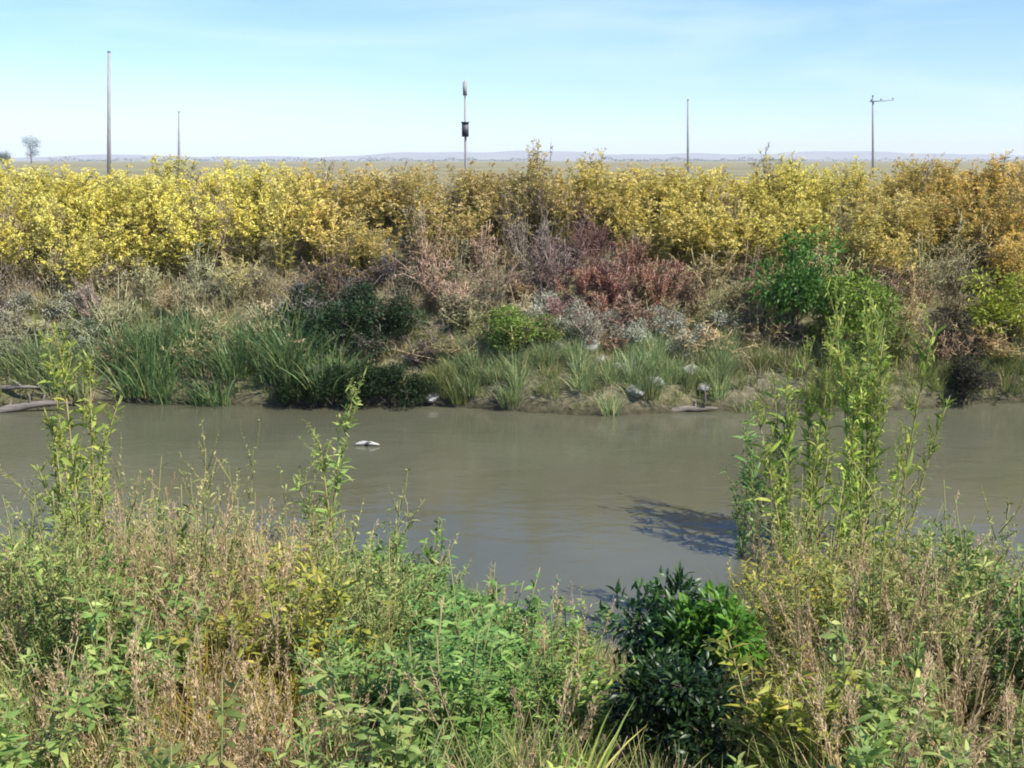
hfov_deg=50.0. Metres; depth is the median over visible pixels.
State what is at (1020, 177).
flowering weed
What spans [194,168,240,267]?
withered weed
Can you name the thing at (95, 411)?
tall stalk
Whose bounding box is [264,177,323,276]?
flowering weed
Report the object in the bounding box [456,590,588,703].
grass clump
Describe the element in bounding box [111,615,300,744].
grass clump
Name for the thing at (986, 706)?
grass clump
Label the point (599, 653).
broadleaf weed
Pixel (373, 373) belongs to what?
leafy shrub
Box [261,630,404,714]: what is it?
grass clump
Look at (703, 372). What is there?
sedge tuft
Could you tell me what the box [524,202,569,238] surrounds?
withered weed
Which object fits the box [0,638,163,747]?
grass clump
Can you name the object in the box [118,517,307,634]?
dry grass tuft
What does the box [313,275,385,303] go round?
withered weed
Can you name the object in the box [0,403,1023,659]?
water
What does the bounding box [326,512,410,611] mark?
spindly weed
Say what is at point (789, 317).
withered weed
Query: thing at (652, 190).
flowering weed
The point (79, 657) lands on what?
grass clump
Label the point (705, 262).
withered weed
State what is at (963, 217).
flowering weed
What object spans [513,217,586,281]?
withered weed
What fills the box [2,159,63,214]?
flowering weed
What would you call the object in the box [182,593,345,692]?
grass clump
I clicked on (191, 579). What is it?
dry grass tuft
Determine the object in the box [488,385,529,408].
sedge tuft
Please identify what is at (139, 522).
dry grass tuft
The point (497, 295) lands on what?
withered weed
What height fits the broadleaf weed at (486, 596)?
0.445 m
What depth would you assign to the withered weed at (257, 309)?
14.43 m
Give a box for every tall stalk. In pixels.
[30,454,64,546]
[33,315,94,554]
[41,408,69,562]
[47,303,97,558]
[57,430,91,536]
[70,350,114,558]
[76,384,126,539]
[83,425,115,558]
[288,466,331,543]
[300,419,349,574]
[308,367,366,559]
[721,466,756,555]
[729,411,772,555]
[731,451,756,546]
[733,446,768,534]
[741,393,802,622]
[753,427,778,534]
[763,363,805,558]
[763,369,796,529]
[763,461,793,576]
[772,407,795,536]
[773,390,805,536]
[792,335,834,547]
[794,375,824,547]
[794,422,826,553]
[797,277,846,538]
[804,417,848,535]
[806,327,850,541]
[807,354,873,581]
[821,335,873,537]
[822,308,885,554]
[823,293,893,556]
[824,278,862,551]
[832,306,897,572]
[836,325,876,547]
[841,307,890,558]
[847,380,872,526]
[851,328,897,531]
[861,290,881,551]
[863,323,898,535]
[875,438,910,554]
[877,303,947,562]
[897,376,955,545]
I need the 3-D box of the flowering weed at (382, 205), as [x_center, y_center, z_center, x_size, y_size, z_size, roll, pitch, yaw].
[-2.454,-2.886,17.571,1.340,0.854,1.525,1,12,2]
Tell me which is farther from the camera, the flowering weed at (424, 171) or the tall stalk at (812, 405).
the flowering weed at (424, 171)
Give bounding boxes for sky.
[0,0,1023,157]
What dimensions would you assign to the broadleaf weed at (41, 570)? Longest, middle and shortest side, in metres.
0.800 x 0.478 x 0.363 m
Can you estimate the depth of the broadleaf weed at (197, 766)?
2.62 m
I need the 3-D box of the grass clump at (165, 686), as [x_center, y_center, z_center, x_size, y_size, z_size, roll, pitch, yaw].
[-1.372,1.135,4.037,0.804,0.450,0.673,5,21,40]
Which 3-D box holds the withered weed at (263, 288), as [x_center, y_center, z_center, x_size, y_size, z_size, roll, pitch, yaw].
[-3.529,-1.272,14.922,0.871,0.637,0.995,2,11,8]
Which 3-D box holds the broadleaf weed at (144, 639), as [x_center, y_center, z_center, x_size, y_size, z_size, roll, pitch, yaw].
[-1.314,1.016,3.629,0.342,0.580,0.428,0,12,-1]
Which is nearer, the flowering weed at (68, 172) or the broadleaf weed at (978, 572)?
the broadleaf weed at (978, 572)
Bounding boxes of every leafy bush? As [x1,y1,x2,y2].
[592,561,744,753]
[601,644,753,767]
[663,579,769,749]
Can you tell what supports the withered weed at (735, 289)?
on the ground at (560, 403)
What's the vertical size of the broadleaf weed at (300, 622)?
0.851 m
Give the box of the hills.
[0,151,1023,160]
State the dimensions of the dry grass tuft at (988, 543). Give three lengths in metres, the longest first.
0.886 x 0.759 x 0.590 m
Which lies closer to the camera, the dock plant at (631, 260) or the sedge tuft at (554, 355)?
the sedge tuft at (554, 355)
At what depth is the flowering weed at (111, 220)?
16.70 m
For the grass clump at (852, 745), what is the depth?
2.87 m
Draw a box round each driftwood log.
[0,370,38,389]
[0,392,71,412]
[671,390,717,411]
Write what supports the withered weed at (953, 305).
on the ground at (560, 403)
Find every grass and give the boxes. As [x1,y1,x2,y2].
[0,208,1023,404]
[0,286,1023,409]
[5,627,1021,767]
[10,636,1017,767]
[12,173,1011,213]
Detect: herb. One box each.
[0,305,13,333]
[3,290,41,314]
[40,298,75,323]
[62,283,97,313]
[517,302,549,321]
[529,287,561,315]
[550,315,574,342]
[560,298,595,324]
[571,311,606,343]
[601,308,629,330]
[607,322,646,349]
[624,317,656,348]
[644,305,663,330]
[652,305,687,346]
[664,329,698,359]
[688,322,715,352]
[698,322,751,354]
[705,309,741,332]
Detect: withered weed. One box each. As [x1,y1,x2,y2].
[0,177,33,263]
[0,246,47,313]
[0,294,12,314]
[0,304,57,353]
[0,326,28,354]
[1,210,22,263]
[20,317,69,338]
[21,283,82,312]
[31,346,84,367]
[34,246,99,297]
[37,193,64,264]
[50,313,118,339]
[51,273,142,345]
[54,326,105,354]
[65,274,102,322]
[80,252,153,294]
[93,338,141,367]
[120,298,155,324]
[123,258,183,306]
[130,316,184,344]
[141,170,160,240]
[141,285,193,318]
[160,167,212,245]
[161,330,217,362]
[165,236,236,301]
[166,272,200,324]
[168,306,278,353]
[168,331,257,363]
[170,174,211,261]
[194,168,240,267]
[195,193,226,267]
[201,299,303,347]
[207,252,261,295]
[210,272,239,312]
[237,267,292,310]
[245,297,285,329]
[247,262,285,298]
[262,236,382,302]
[264,291,345,328]
[265,272,349,320]
[283,294,346,337]
[285,270,324,293]
[291,338,341,360]
[302,153,346,197]
[303,331,414,373]
[312,265,380,310]
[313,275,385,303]
[336,224,388,267]
[338,243,417,284]
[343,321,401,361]
[347,315,409,344]
[349,283,409,332]
[363,167,389,224]
[368,157,407,228]
[372,275,439,330]
[382,209,457,283]
[383,262,434,296]
[389,330,464,364]
[391,175,412,223]
[391,333,488,361]
[393,250,454,293]
[397,184,437,274]
[399,228,432,269]
[420,282,451,311]
[428,236,489,289]
[428,259,535,296]
[430,226,462,273]
[430,278,501,316]
[437,289,490,330]
[438,292,490,331]
[442,185,471,225]
[446,214,494,260]
[461,251,526,284]
[463,246,528,319]
[464,223,508,275]
[467,185,535,248]
[481,284,565,321]
[491,279,542,302]
[500,193,549,268]
[500,319,572,351]
[511,138,568,249]
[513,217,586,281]
[515,242,601,306]
[520,237,599,289]
[521,310,576,343]
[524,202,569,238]
[529,227,565,258]
[531,218,590,275]
[532,171,557,216]
[534,294,582,320]
[545,197,605,267]
[563,280,610,309]
[565,193,608,240]
[565,294,636,341]
[567,254,612,284]
[576,244,641,312]
[577,302,603,321]
[585,329,633,352]
[589,218,616,255]
[604,290,672,332]
[610,280,669,312]
[618,241,657,270]
[627,292,682,338]
[645,257,691,298]
[645,263,672,296]
[652,174,667,221]
[656,301,733,336]
[660,284,760,330]
[666,318,762,358]
[669,240,745,290]
[673,269,719,318]
[703,243,774,293]
[704,168,739,257]
[706,305,787,343]
[712,280,759,311]
[719,261,789,313]
[722,310,820,344]
[731,200,760,261]
[734,298,775,330]
[748,142,784,198]
[756,244,848,282]
[764,248,811,293]
[770,279,813,323]
[795,311,861,350]
[801,242,854,295]
[821,229,886,289]
[828,198,854,265]
[853,261,886,293]
[855,311,926,356]
[868,277,932,341]
[869,320,925,349]
[871,253,916,292]
[890,300,939,327]
[892,265,981,318]
[900,230,956,298]
[911,156,940,212]
[915,321,986,369]
[925,207,1019,288]
[926,292,970,320]
[932,321,981,347]
[937,255,971,304]
[966,320,1022,360]
[971,303,1022,343]
[981,286,1023,306]
[988,158,1023,241]
[990,340,1023,364]
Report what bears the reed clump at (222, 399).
on the ground at (560, 403)
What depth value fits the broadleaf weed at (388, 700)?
3.46 m
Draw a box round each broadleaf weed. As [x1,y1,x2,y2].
[0,496,66,639]
[0,523,53,619]
[0,529,60,621]
[0,531,58,586]
[0,556,41,630]
[0,636,111,767]
[0,675,113,767]
[0,687,14,723]
[1,585,60,666]
[1,648,43,763]
[5,541,117,658]
[8,495,85,569]
[14,604,73,700]
[19,533,127,684]
[28,636,120,713]
[31,699,136,767]
[32,589,79,670]
[36,567,117,626]
[50,517,155,618]
[59,485,119,566]
[61,577,216,729]
[61,591,170,747]
[66,611,150,669]
[67,640,188,767]
[94,512,129,572]
[111,568,219,685]
[113,674,254,767]
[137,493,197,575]
[138,535,211,625]
[144,485,200,557]
[156,565,253,715]
[157,613,213,714]
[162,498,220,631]
[172,604,254,661]
[194,758,207,767]
[198,521,271,615]
[198,579,295,695]
[213,532,347,715]
[215,585,324,702]
[217,570,300,664]
[224,520,302,583]
[230,685,329,758]
[242,542,348,621]
[245,528,332,610]
[247,575,353,610]
[260,711,367,767]
[261,588,394,696]
[273,536,395,703]
[284,528,346,596]
[286,600,397,765]
[293,697,366,767]
[294,515,347,567]
[295,638,448,767]
[297,623,435,764]
[311,522,374,597]
[320,669,422,764]
[321,635,385,702]
[321,646,384,754]
[323,718,457,767]
[336,602,418,683]
[337,502,427,631]
[340,527,383,623]
[346,564,431,604]
[350,555,430,654]
[361,608,435,668]
[363,524,415,586]
[364,536,429,630]
[365,648,478,765]
[376,539,453,603]
[377,580,493,762]
[379,547,453,633]
[379,561,469,653]
[382,653,462,736]
[384,547,451,596]
[394,631,512,767]
[399,516,448,597]
[399,552,474,663]
[403,549,514,719]
[404,619,445,716]
[411,595,540,766]
[417,575,505,652]
[424,602,511,645]
[429,579,525,669]
[435,584,503,651]
[444,637,511,759]
[445,595,538,663]
[451,592,501,630]
[452,615,523,743]
[455,605,540,672]
[456,567,546,690]
[456,621,536,757]
[462,598,573,750]
[465,621,542,748]
[469,587,544,644]
[472,588,513,623]
[474,582,505,613]
[478,565,519,626]
[497,612,536,686]
[527,639,629,759]
[528,707,588,767]
[532,574,587,686]
[532,622,560,688]
[532,628,595,689]
[536,615,586,655]
[539,623,636,757]
[566,586,613,669]
[579,642,606,674]
[701,626,878,767]
[722,553,820,698]
[723,658,840,754]
[725,751,867,767]
[736,554,808,655]
[736,646,797,730]
[741,557,826,676]
[741,656,885,767]
[756,642,868,766]
[761,610,827,683]
[763,560,862,668]
[767,557,882,682]
[792,532,874,612]
[812,626,875,723]
[814,607,946,767]
[815,543,918,649]
[815,546,908,628]
[817,565,931,679]
[826,713,970,767]
[827,608,952,756]
[835,532,909,631]
[841,523,921,582]
[844,722,949,767]
[866,583,947,657]
[869,651,953,732]
[872,504,942,580]
[873,693,976,767]
[885,544,1003,702]
[899,480,1004,652]
[900,522,964,580]
[907,515,992,602]
[907,519,974,587]
[907,715,1023,767]
[914,495,1023,688]
[929,524,987,576]
[942,608,1023,723]
[945,569,1014,617]
[946,555,1004,620]
[961,542,1023,595]
[964,650,1023,742]
[964,689,1023,767]
[965,593,1023,683]
[974,546,1023,586]
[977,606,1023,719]
[990,611,1023,681]
[993,567,1023,687]
[995,729,1023,767]
[1012,737,1022,754]
[1016,544,1023,617]
[1016,634,1023,658]
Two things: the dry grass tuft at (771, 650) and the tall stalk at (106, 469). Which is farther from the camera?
the tall stalk at (106, 469)
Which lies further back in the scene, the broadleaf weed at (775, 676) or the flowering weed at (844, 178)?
the flowering weed at (844, 178)
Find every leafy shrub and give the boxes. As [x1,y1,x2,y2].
[261,304,318,346]
[271,377,313,405]
[274,279,332,322]
[287,365,338,407]
[294,292,391,364]
[302,362,365,408]
[328,280,391,332]
[339,360,392,406]
[360,361,422,407]
[378,293,431,348]
[394,372,442,406]
[470,303,547,356]
[518,309,566,346]
[741,223,851,340]
[804,267,903,364]
[839,286,922,358]
[928,307,986,358]
[938,354,999,405]
[958,263,1023,349]
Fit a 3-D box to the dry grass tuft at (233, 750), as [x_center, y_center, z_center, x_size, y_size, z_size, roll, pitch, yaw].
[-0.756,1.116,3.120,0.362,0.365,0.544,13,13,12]
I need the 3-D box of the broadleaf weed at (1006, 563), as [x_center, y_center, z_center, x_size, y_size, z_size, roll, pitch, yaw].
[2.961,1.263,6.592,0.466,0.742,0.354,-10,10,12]
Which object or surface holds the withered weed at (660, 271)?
on the ground at (560, 403)
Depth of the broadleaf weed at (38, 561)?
4.18 m
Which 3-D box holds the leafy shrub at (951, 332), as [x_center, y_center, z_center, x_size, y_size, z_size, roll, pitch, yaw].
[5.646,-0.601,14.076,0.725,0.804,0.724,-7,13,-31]
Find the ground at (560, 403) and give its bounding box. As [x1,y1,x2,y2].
[0,161,1023,767]
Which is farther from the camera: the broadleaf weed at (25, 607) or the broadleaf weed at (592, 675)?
the broadleaf weed at (25, 607)
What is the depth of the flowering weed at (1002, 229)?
16.04 m
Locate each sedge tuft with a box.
[418,332,455,364]
[418,358,456,384]
[418,358,458,379]
[426,341,468,366]
[431,355,468,375]
[432,373,471,398]
[436,367,478,404]
[439,358,484,381]
[440,348,474,365]
[443,366,493,396]
[447,328,491,354]
[450,339,494,371]
[453,346,494,379]
[454,349,491,374]
[466,356,507,381]
[474,331,508,353]
[474,360,520,382]
[481,350,519,370]
[485,341,534,374]
[488,378,529,402]
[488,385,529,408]
[489,377,526,402]
[499,351,551,388]
[517,343,551,367]
[524,334,575,366]
[528,339,558,353]
[549,339,601,370]
[551,340,608,360]
[553,329,604,361]
[556,318,599,340]
[558,368,602,391]
[566,352,599,380]
[586,356,632,382]
[587,384,628,416]
[589,369,631,384]
[597,352,631,368]
[605,340,648,366]
[612,343,657,384]
[612,368,660,396]
[620,321,673,351]
[620,333,660,357]
[622,368,674,400]
[625,367,671,392]
[626,340,676,369]
[633,353,675,373]
[637,332,680,362]
[641,357,677,378]
[646,357,689,374]
[649,354,699,384]
[652,333,675,350]
[658,353,698,383]
[666,346,706,364]
[674,360,705,388]
[676,336,726,371]
[677,312,710,332]
[687,359,726,381]
[694,354,752,380]
[696,364,732,383]
[696,365,749,399]
[699,335,744,371]
[699,348,736,364]
[700,333,738,351]
[712,321,745,344]
[712,354,748,373]
[720,393,762,412]
[746,340,779,369]
[762,346,799,369]
[773,351,818,377]
[793,370,833,403]
[795,338,837,368]
[796,357,847,387]
[801,387,842,408]
[814,369,851,405]
[830,366,863,393]
[883,338,923,362]
[902,358,949,377]
[911,352,948,377]
[914,366,957,391]
[917,352,957,370]
[931,358,970,384]
[933,340,984,362]
[944,362,999,392]
[949,355,996,381]
[980,341,1021,366]
[984,358,1020,375]
[985,358,1019,375]
[986,345,1022,364]
[990,368,1023,392]
[1002,351,1023,375]
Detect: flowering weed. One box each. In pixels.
[0,158,40,212]
[0,164,64,218]
[0,177,52,223]
[0,178,13,208]
[0,186,43,257]
[0,194,31,224]
[0,195,68,287]
[0,216,30,285]
[0,220,37,261]
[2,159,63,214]
[3,167,38,210]
[4,187,90,259]
[15,161,107,213]
[17,188,104,241]
[21,168,135,230]
[35,165,118,224]
[35,223,137,301]
[39,167,111,202]
[58,183,131,239]
[59,183,129,264]
[60,168,93,203]
[66,219,156,277]
[84,226,217,282]
[87,177,120,219]
[93,169,173,240]
[99,164,151,226]
[106,169,157,205]
[107,175,183,240]
[107,178,167,256]
[118,177,245,261]
[134,181,197,218]
[145,177,182,217]
[147,153,199,214]
[154,191,226,279]
[169,195,241,235]
[172,204,264,258]
[174,172,214,195]
[174,194,310,265]
[177,167,252,211]
[179,163,273,216]
[185,166,253,221]
[219,167,289,242]
[220,156,272,217]
[240,177,297,224]
[248,164,303,215]
[252,168,339,232]
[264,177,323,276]
[265,160,309,210]
[270,170,363,216]
[277,187,352,246]
[286,190,363,265]
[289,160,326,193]
[291,200,360,262]
[301,214,406,275]
[307,220,431,284]
[314,166,382,205]
[320,177,402,234]
[336,160,389,225]
[337,176,397,229]
[341,171,427,222]
[368,172,449,227]
[370,168,447,226]
[379,194,476,254]
[383,160,455,212]
[386,188,453,241]
[388,182,457,211]
[394,162,450,240]
[425,170,502,220]
[426,199,527,263]
[432,191,464,216]
[436,166,497,199]
[441,159,496,224]
[455,185,532,241]
[465,169,526,229]
[471,164,568,226]
[474,173,532,200]
[479,171,628,249]
[483,173,522,214]
[513,170,570,238]
[515,138,563,234]
[522,170,573,219]
[544,166,659,239]
[547,157,641,206]
[560,165,616,223]
[564,147,645,227]
[565,175,612,213]
[582,192,657,250]
[598,162,672,222]
[598,167,656,229]
[618,171,675,229]
[620,164,673,211]
[628,198,736,265]
[629,188,721,254]
[639,169,683,223]
[644,166,673,211]
[646,162,717,222]
[659,162,719,193]
[661,186,758,253]
[663,170,753,232]
[666,201,754,270]
[669,172,723,245]
[674,205,793,275]
[675,164,733,207]
[708,171,760,208]
[713,194,786,258]
[715,173,757,215]
[723,172,800,234]
[730,176,825,226]
[734,176,764,215]
[737,162,834,235]
[740,204,802,274]
[748,153,798,215]
[751,187,791,253]
[756,195,852,254]
[757,148,840,211]
[762,200,849,270]
[767,150,813,216]
[775,165,837,217]
[778,164,845,230]
[798,160,873,217]
[799,166,857,224]
[802,163,826,193]
[804,197,903,286]
[813,155,903,221]
[828,180,927,230]
[836,201,887,254]
[838,192,931,251]
[851,196,911,242]
[853,169,913,213]
[854,188,930,277]
[855,226,922,292]
[863,191,978,279]
[865,172,908,207]
[869,192,990,251]
[877,151,961,213]
[882,173,942,208]
[885,158,951,206]
[893,194,990,261]
[897,157,968,206]
[908,187,964,244]
[924,168,988,219]
[933,149,1021,237]
[935,158,1022,222]
[949,186,1007,266]
[957,168,987,209]
[971,179,1023,261]
[976,229,1023,297]
[987,156,1023,220]
[990,230,1023,306]
[996,227,1023,252]
[1003,209,1023,263]
[1007,160,1023,217]
[1010,158,1023,200]
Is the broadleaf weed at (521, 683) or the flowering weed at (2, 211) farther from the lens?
the flowering weed at (2, 211)
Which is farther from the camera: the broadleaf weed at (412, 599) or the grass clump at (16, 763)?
the broadleaf weed at (412, 599)
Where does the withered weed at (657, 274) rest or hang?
on the ground at (560, 403)
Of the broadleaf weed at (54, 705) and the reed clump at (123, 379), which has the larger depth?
the reed clump at (123, 379)
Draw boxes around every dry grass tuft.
[0,485,204,638]
[0,512,153,661]
[0,518,66,665]
[0,541,121,676]
[0,605,194,766]
[1,612,73,677]
[4,739,116,767]
[5,531,146,591]
[6,612,183,765]
[8,511,197,620]
[18,706,176,767]
[27,647,195,767]
[36,626,290,767]
[42,522,233,673]
[51,562,258,665]
[55,663,174,767]
[58,574,283,767]
[62,636,295,767]
[73,472,176,560]
[73,483,163,565]
[80,527,121,565]
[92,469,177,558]
[100,600,254,705]
[101,505,189,624]
[104,517,214,627]
[111,485,348,693]
[111,561,273,672]
[115,576,316,734]
[115,656,297,767]
[117,499,200,560]
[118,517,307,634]
[119,711,244,767]
[120,529,193,626]
[126,723,269,767]
[130,495,246,565]
[130,504,201,547]
[135,496,265,601]
[141,609,358,767]
[148,534,289,616]
[162,525,363,617]
[166,547,268,652]
[169,510,331,650]
[173,537,284,626]
[173,660,344,767]
[188,664,402,767]
[192,528,289,599]
[196,535,322,689]
[200,498,318,569]
[204,505,263,546]
[208,549,297,625]
[210,505,349,588]
[212,522,353,609]
[213,496,329,608]
[215,654,427,767]
[216,497,344,590]
[216,702,329,767]
[226,656,381,767]
[237,499,372,579]
[240,624,390,767]
[244,559,350,642]
[277,494,388,562]
[396,561,541,642]
[401,634,632,767]
[437,583,602,718]
[537,580,639,694]
[699,485,837,602]
[701,549,893,700]
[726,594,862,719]
[729,498,826,602]
[733,599,811,724]
[741,645,1002,767]
[742,524,880,624]
[743,571,978,737]
[745,522,909,686]
[748,549,1003,748]
[760,597,973,744]
[763,589,880,683]
[773,636,960,767]
[774,570,978,710]
[778,517,915,614]
[779,695,983,767]
[807,525,905,585]
[809,561,920,648]
[813,538,1000,656]
[817,517,955,653]
[820,553,1011,696]
[825,491,1005,633]
[853,571,984,678]
[856,594,1023,766]
[859,562,1023,759]
[866,531,1021,711]
[870,660,1018,766]
[883,613,1023,740]
[889,683,1023,767]
[892,655,1023,763]
[899,671,1022,767]
[974,530,1023,571]
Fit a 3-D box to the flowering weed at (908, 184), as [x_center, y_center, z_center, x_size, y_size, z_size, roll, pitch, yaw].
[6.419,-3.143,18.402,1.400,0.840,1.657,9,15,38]
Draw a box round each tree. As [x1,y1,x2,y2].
[0,149,11,163]
[22,134,39,163]
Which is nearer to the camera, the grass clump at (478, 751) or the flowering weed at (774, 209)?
the grass clump at (478, 751)
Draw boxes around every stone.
[424,393,439,402]
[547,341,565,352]
[581,334,600,353]
[613,363,627,373]
[625,385,643,397]
[646,377,663,386]
[683,363,696,374]
[696,383,710,391]
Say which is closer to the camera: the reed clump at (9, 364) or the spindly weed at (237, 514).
the spindly weed at (237, 514)
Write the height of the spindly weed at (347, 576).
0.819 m
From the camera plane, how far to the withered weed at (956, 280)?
15.36 m
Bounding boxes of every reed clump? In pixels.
[0,318,74,365]
[0,333,53,376]
[0,338,39,371]
[0,340,87,380]
[1,325,90,373]
[4,355,100,393]
[12,330,89,369]
[32,341,96,374]
[35,347,98,377]
[39,329,138,371]
[50,357,120,400]
[55,308,164,374]
[83,324,196,398]
[85,322,184,376]
[89,297,209,363]
[97,318,179,363]
[98,327,208,398]
[102,310,191,372]
[104,317,176,348]
[126,338,197,382]
[128,362,187,404]
[140,303,246,358]
[149,360,227,408]
[155,308,223,345]
[161,297,241,344]
[167,321,229,351]
[168,323,266,380]
[172,342,236,376]
[183,372,247,406]
[186,314,276,368]
[188,330,270,379]
[213,310,317,379]
[216,317,303,361]
[217,311,278,357]
[218,334,303,383]
[221,296,306,350]
[223,318,332,379]
[237,310,340,360]
[246,304,351,380]
[249,345,329,388]
[258,316,341,370]
[264,335,371,395]
[277,332,378,399]
[297,317,388,365]
[310,346,374,374]
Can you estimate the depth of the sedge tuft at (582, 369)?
13.39 m
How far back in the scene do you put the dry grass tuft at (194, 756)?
2.88 m
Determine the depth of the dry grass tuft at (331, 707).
3.24 m
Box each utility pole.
[107,51,110,174]
[178,111,179,170]
[461,80,468,171]
[687,99,688,172]
[870,95,893,172]
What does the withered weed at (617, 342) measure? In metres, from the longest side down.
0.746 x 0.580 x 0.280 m
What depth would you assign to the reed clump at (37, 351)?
13.73 m
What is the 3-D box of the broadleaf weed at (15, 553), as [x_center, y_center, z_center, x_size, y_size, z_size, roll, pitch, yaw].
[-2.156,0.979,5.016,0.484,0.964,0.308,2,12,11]
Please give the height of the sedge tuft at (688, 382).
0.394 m
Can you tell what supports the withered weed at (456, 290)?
on the ground at (560, 403)
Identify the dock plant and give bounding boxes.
[549,262,592,302]
[583,259,616,300]
[583,290,619,320]
[596,264,630,305]
[612,233,651,294]
[626,255,660,305]
[641,267,680,311]
[661,257,695,296]
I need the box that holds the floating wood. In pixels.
[355,441,379,445]
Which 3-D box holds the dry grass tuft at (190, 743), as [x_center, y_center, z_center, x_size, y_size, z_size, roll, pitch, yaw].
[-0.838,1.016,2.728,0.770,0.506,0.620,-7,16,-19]
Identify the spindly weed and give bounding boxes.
[0,468,108,689]
[0,501,57,672]
[0,521,34,691]
[0,523,27,598]
[0,523,54,581]
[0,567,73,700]
[1,464,89,567]
[1,530,38,667]
[2,488,65,629]
[14,461,90,626]
[36,437,122,676]
[36,485,111,685]
[48,491,98,554]
[53,510,101,572]
[55,507,114,598]
[61,531,149,657]
[72,451,163,600]
[72,463,119,590]
[86,470,157,574]
[88,436,170,614]
[93,481,219,649]
[121,492,160,560]
[126,475,177,603]
[127,456,179,578]
[132,487,159,559]
[150,501,238,629]
[159,458,229,575]
[173,487,239,627]
[174,504,191,563]
[177,468,249,618]
[178,451,247,578]
[182,439,234,594]
[184,419,251,581]
[188,450,258,603]
[198,489,248,565]
[213,493,267,612]
[214,418,272,597]
[253,516,307,627]
[257,505,291,562]
[259,537,314,581]
[263,520,330,628]
[267,488,326,558]
[274,463,343,578]
[288,523,353,624]
[289,458,330,566]
[292,512,339,593]
[299,519,367,686]
[308,524,376,657]
[314,530,387,658]
[317,548,386,609]
[322,498,420,690]
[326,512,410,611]
[330,488,424,640]
[336,552,430,677]
[346,468,434,679]
[346,528,413,690]
[360,537,397,611]
[372,543,402,593]
[379,558,472,657]
[414,517,458,616]
[740,488,831,702]
[741,530,778,627]
[752,445,819,605]
[758,511,790,585]
[773,468,818,605]
[773,506,865,625]
[773,512,824,579]
[785,447,866,692]
[796,480,869,651]
[797,603,884,651]
[801,506,842,591]
[802,482,827,594]
[813,475,871,576]
[815,525,867,605]
[838,446,923,678]
[840,479,904,595]
[841,509,953,645]
[842,454,900,584]
[844,478,910,595]
[860,533,955,655]
[870,509,936,672]
[883,450,959,623]
[896,488,1023,690]
[921,535,1023,724]
[927,524,961,578]
[941,507,996,599]
[951,497,1023,647]
[954,522,1023,598]
[963,525,1017,647]
[984,524,1022,609]
[1007,540,1020,569]
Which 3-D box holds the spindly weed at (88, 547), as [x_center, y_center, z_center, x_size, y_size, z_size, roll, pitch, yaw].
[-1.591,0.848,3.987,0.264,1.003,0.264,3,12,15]
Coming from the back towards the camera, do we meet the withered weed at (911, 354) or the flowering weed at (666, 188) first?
the flowering weed at (666, 188)
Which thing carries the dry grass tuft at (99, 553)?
on the ground at (560, 403)
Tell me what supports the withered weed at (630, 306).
on the ground at (560, 403)
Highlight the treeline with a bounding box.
[48,156,1023,160]
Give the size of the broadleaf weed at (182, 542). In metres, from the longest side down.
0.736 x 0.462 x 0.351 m
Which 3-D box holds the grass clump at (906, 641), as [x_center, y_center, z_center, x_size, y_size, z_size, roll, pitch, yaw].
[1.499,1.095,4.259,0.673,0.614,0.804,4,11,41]
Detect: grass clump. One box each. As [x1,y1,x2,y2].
[0,609,69,692]
[0,615,79,729]
[0,620,100,731]
[0,629,70,720]
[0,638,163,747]
[0,657,67,744]
[0,669,62,759]
[0,708,58,767]
[2,675,157,767]
[3,609,221,715]
[4,661,182,767]
[7,705,162,767]
[8,670,115,767]
[12,695,235,767]
[25,552,249,656]
[25,560,212,649]
[27,670,230,766]
[28,738,159,767]
[33,707,215,766]
[56,625,227,730]
[88,630,260,735]
[103,641,374,767]
[105,725,261,767]
[106,590,273,739]
[110,563,305,660]
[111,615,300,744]
[125,647,306,759]
[150,544,375,659]
[167,655,289,743]
[179,660,358,756]
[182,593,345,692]
[189,625,381,732]
[194,656,390,767]
[197,562,296,624]
[202,598,390,725]
[208,568,416,666]
[213,646,261,708]
[234,586,407,660]
[258,711,468,767]
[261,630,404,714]
[263,734,425,767]
[275,704,453,766]
[306,720,475,766]
[308,703,526,767]
[325,677,534,767]
[337,560,435,644]
[416,716,524,767]
[420,698,654,767]
[426,690,606,767]
[449,572,522,603]
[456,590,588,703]
[470,707,654,767]
[487,696,601,767]
[495,713,603,767]
[530,624,612,679]
[538,615,606,677]
[694,573,761,628]
[711,544,846,608]
[725,603,824,703]
[725,675,961,767]
[737,710,897,767]
[740,578,868,692]
[740,612,953,700]
[746,612,867,691]
[750,609,899,701]
[754,721,827,767]
[760,687,1008,767]
[774,622,1014,757]
[777,648,981,742]
[778,723,904,767]
[809,635,1002,732]
[814,591,959,701]
[823,627,1023,738]
[829,632,1019,726]
[831,556,1022,637]
[842,697,1023,767]
[918,732,1005,767]
[919,593,1014,721]
[948,693,1023,767]
[962,699,1022,767]
[971,625,1023,701]
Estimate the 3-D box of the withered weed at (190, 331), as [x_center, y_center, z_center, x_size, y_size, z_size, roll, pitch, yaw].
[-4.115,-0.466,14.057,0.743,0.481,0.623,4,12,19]
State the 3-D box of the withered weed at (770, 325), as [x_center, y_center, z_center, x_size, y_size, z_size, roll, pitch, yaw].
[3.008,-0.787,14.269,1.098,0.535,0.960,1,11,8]
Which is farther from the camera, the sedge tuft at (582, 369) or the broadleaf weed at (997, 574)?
the sedge tuft at (582, 369)
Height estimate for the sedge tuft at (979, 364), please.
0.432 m
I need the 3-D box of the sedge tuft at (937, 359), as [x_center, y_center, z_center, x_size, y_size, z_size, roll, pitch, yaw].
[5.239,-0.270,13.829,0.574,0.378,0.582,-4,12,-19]
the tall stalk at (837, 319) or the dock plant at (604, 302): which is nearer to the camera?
the tall stalk at (837, 319)
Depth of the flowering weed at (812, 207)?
16.15 m
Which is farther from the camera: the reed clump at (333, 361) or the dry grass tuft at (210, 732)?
the reed clump at (333, 361)
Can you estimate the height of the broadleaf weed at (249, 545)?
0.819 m

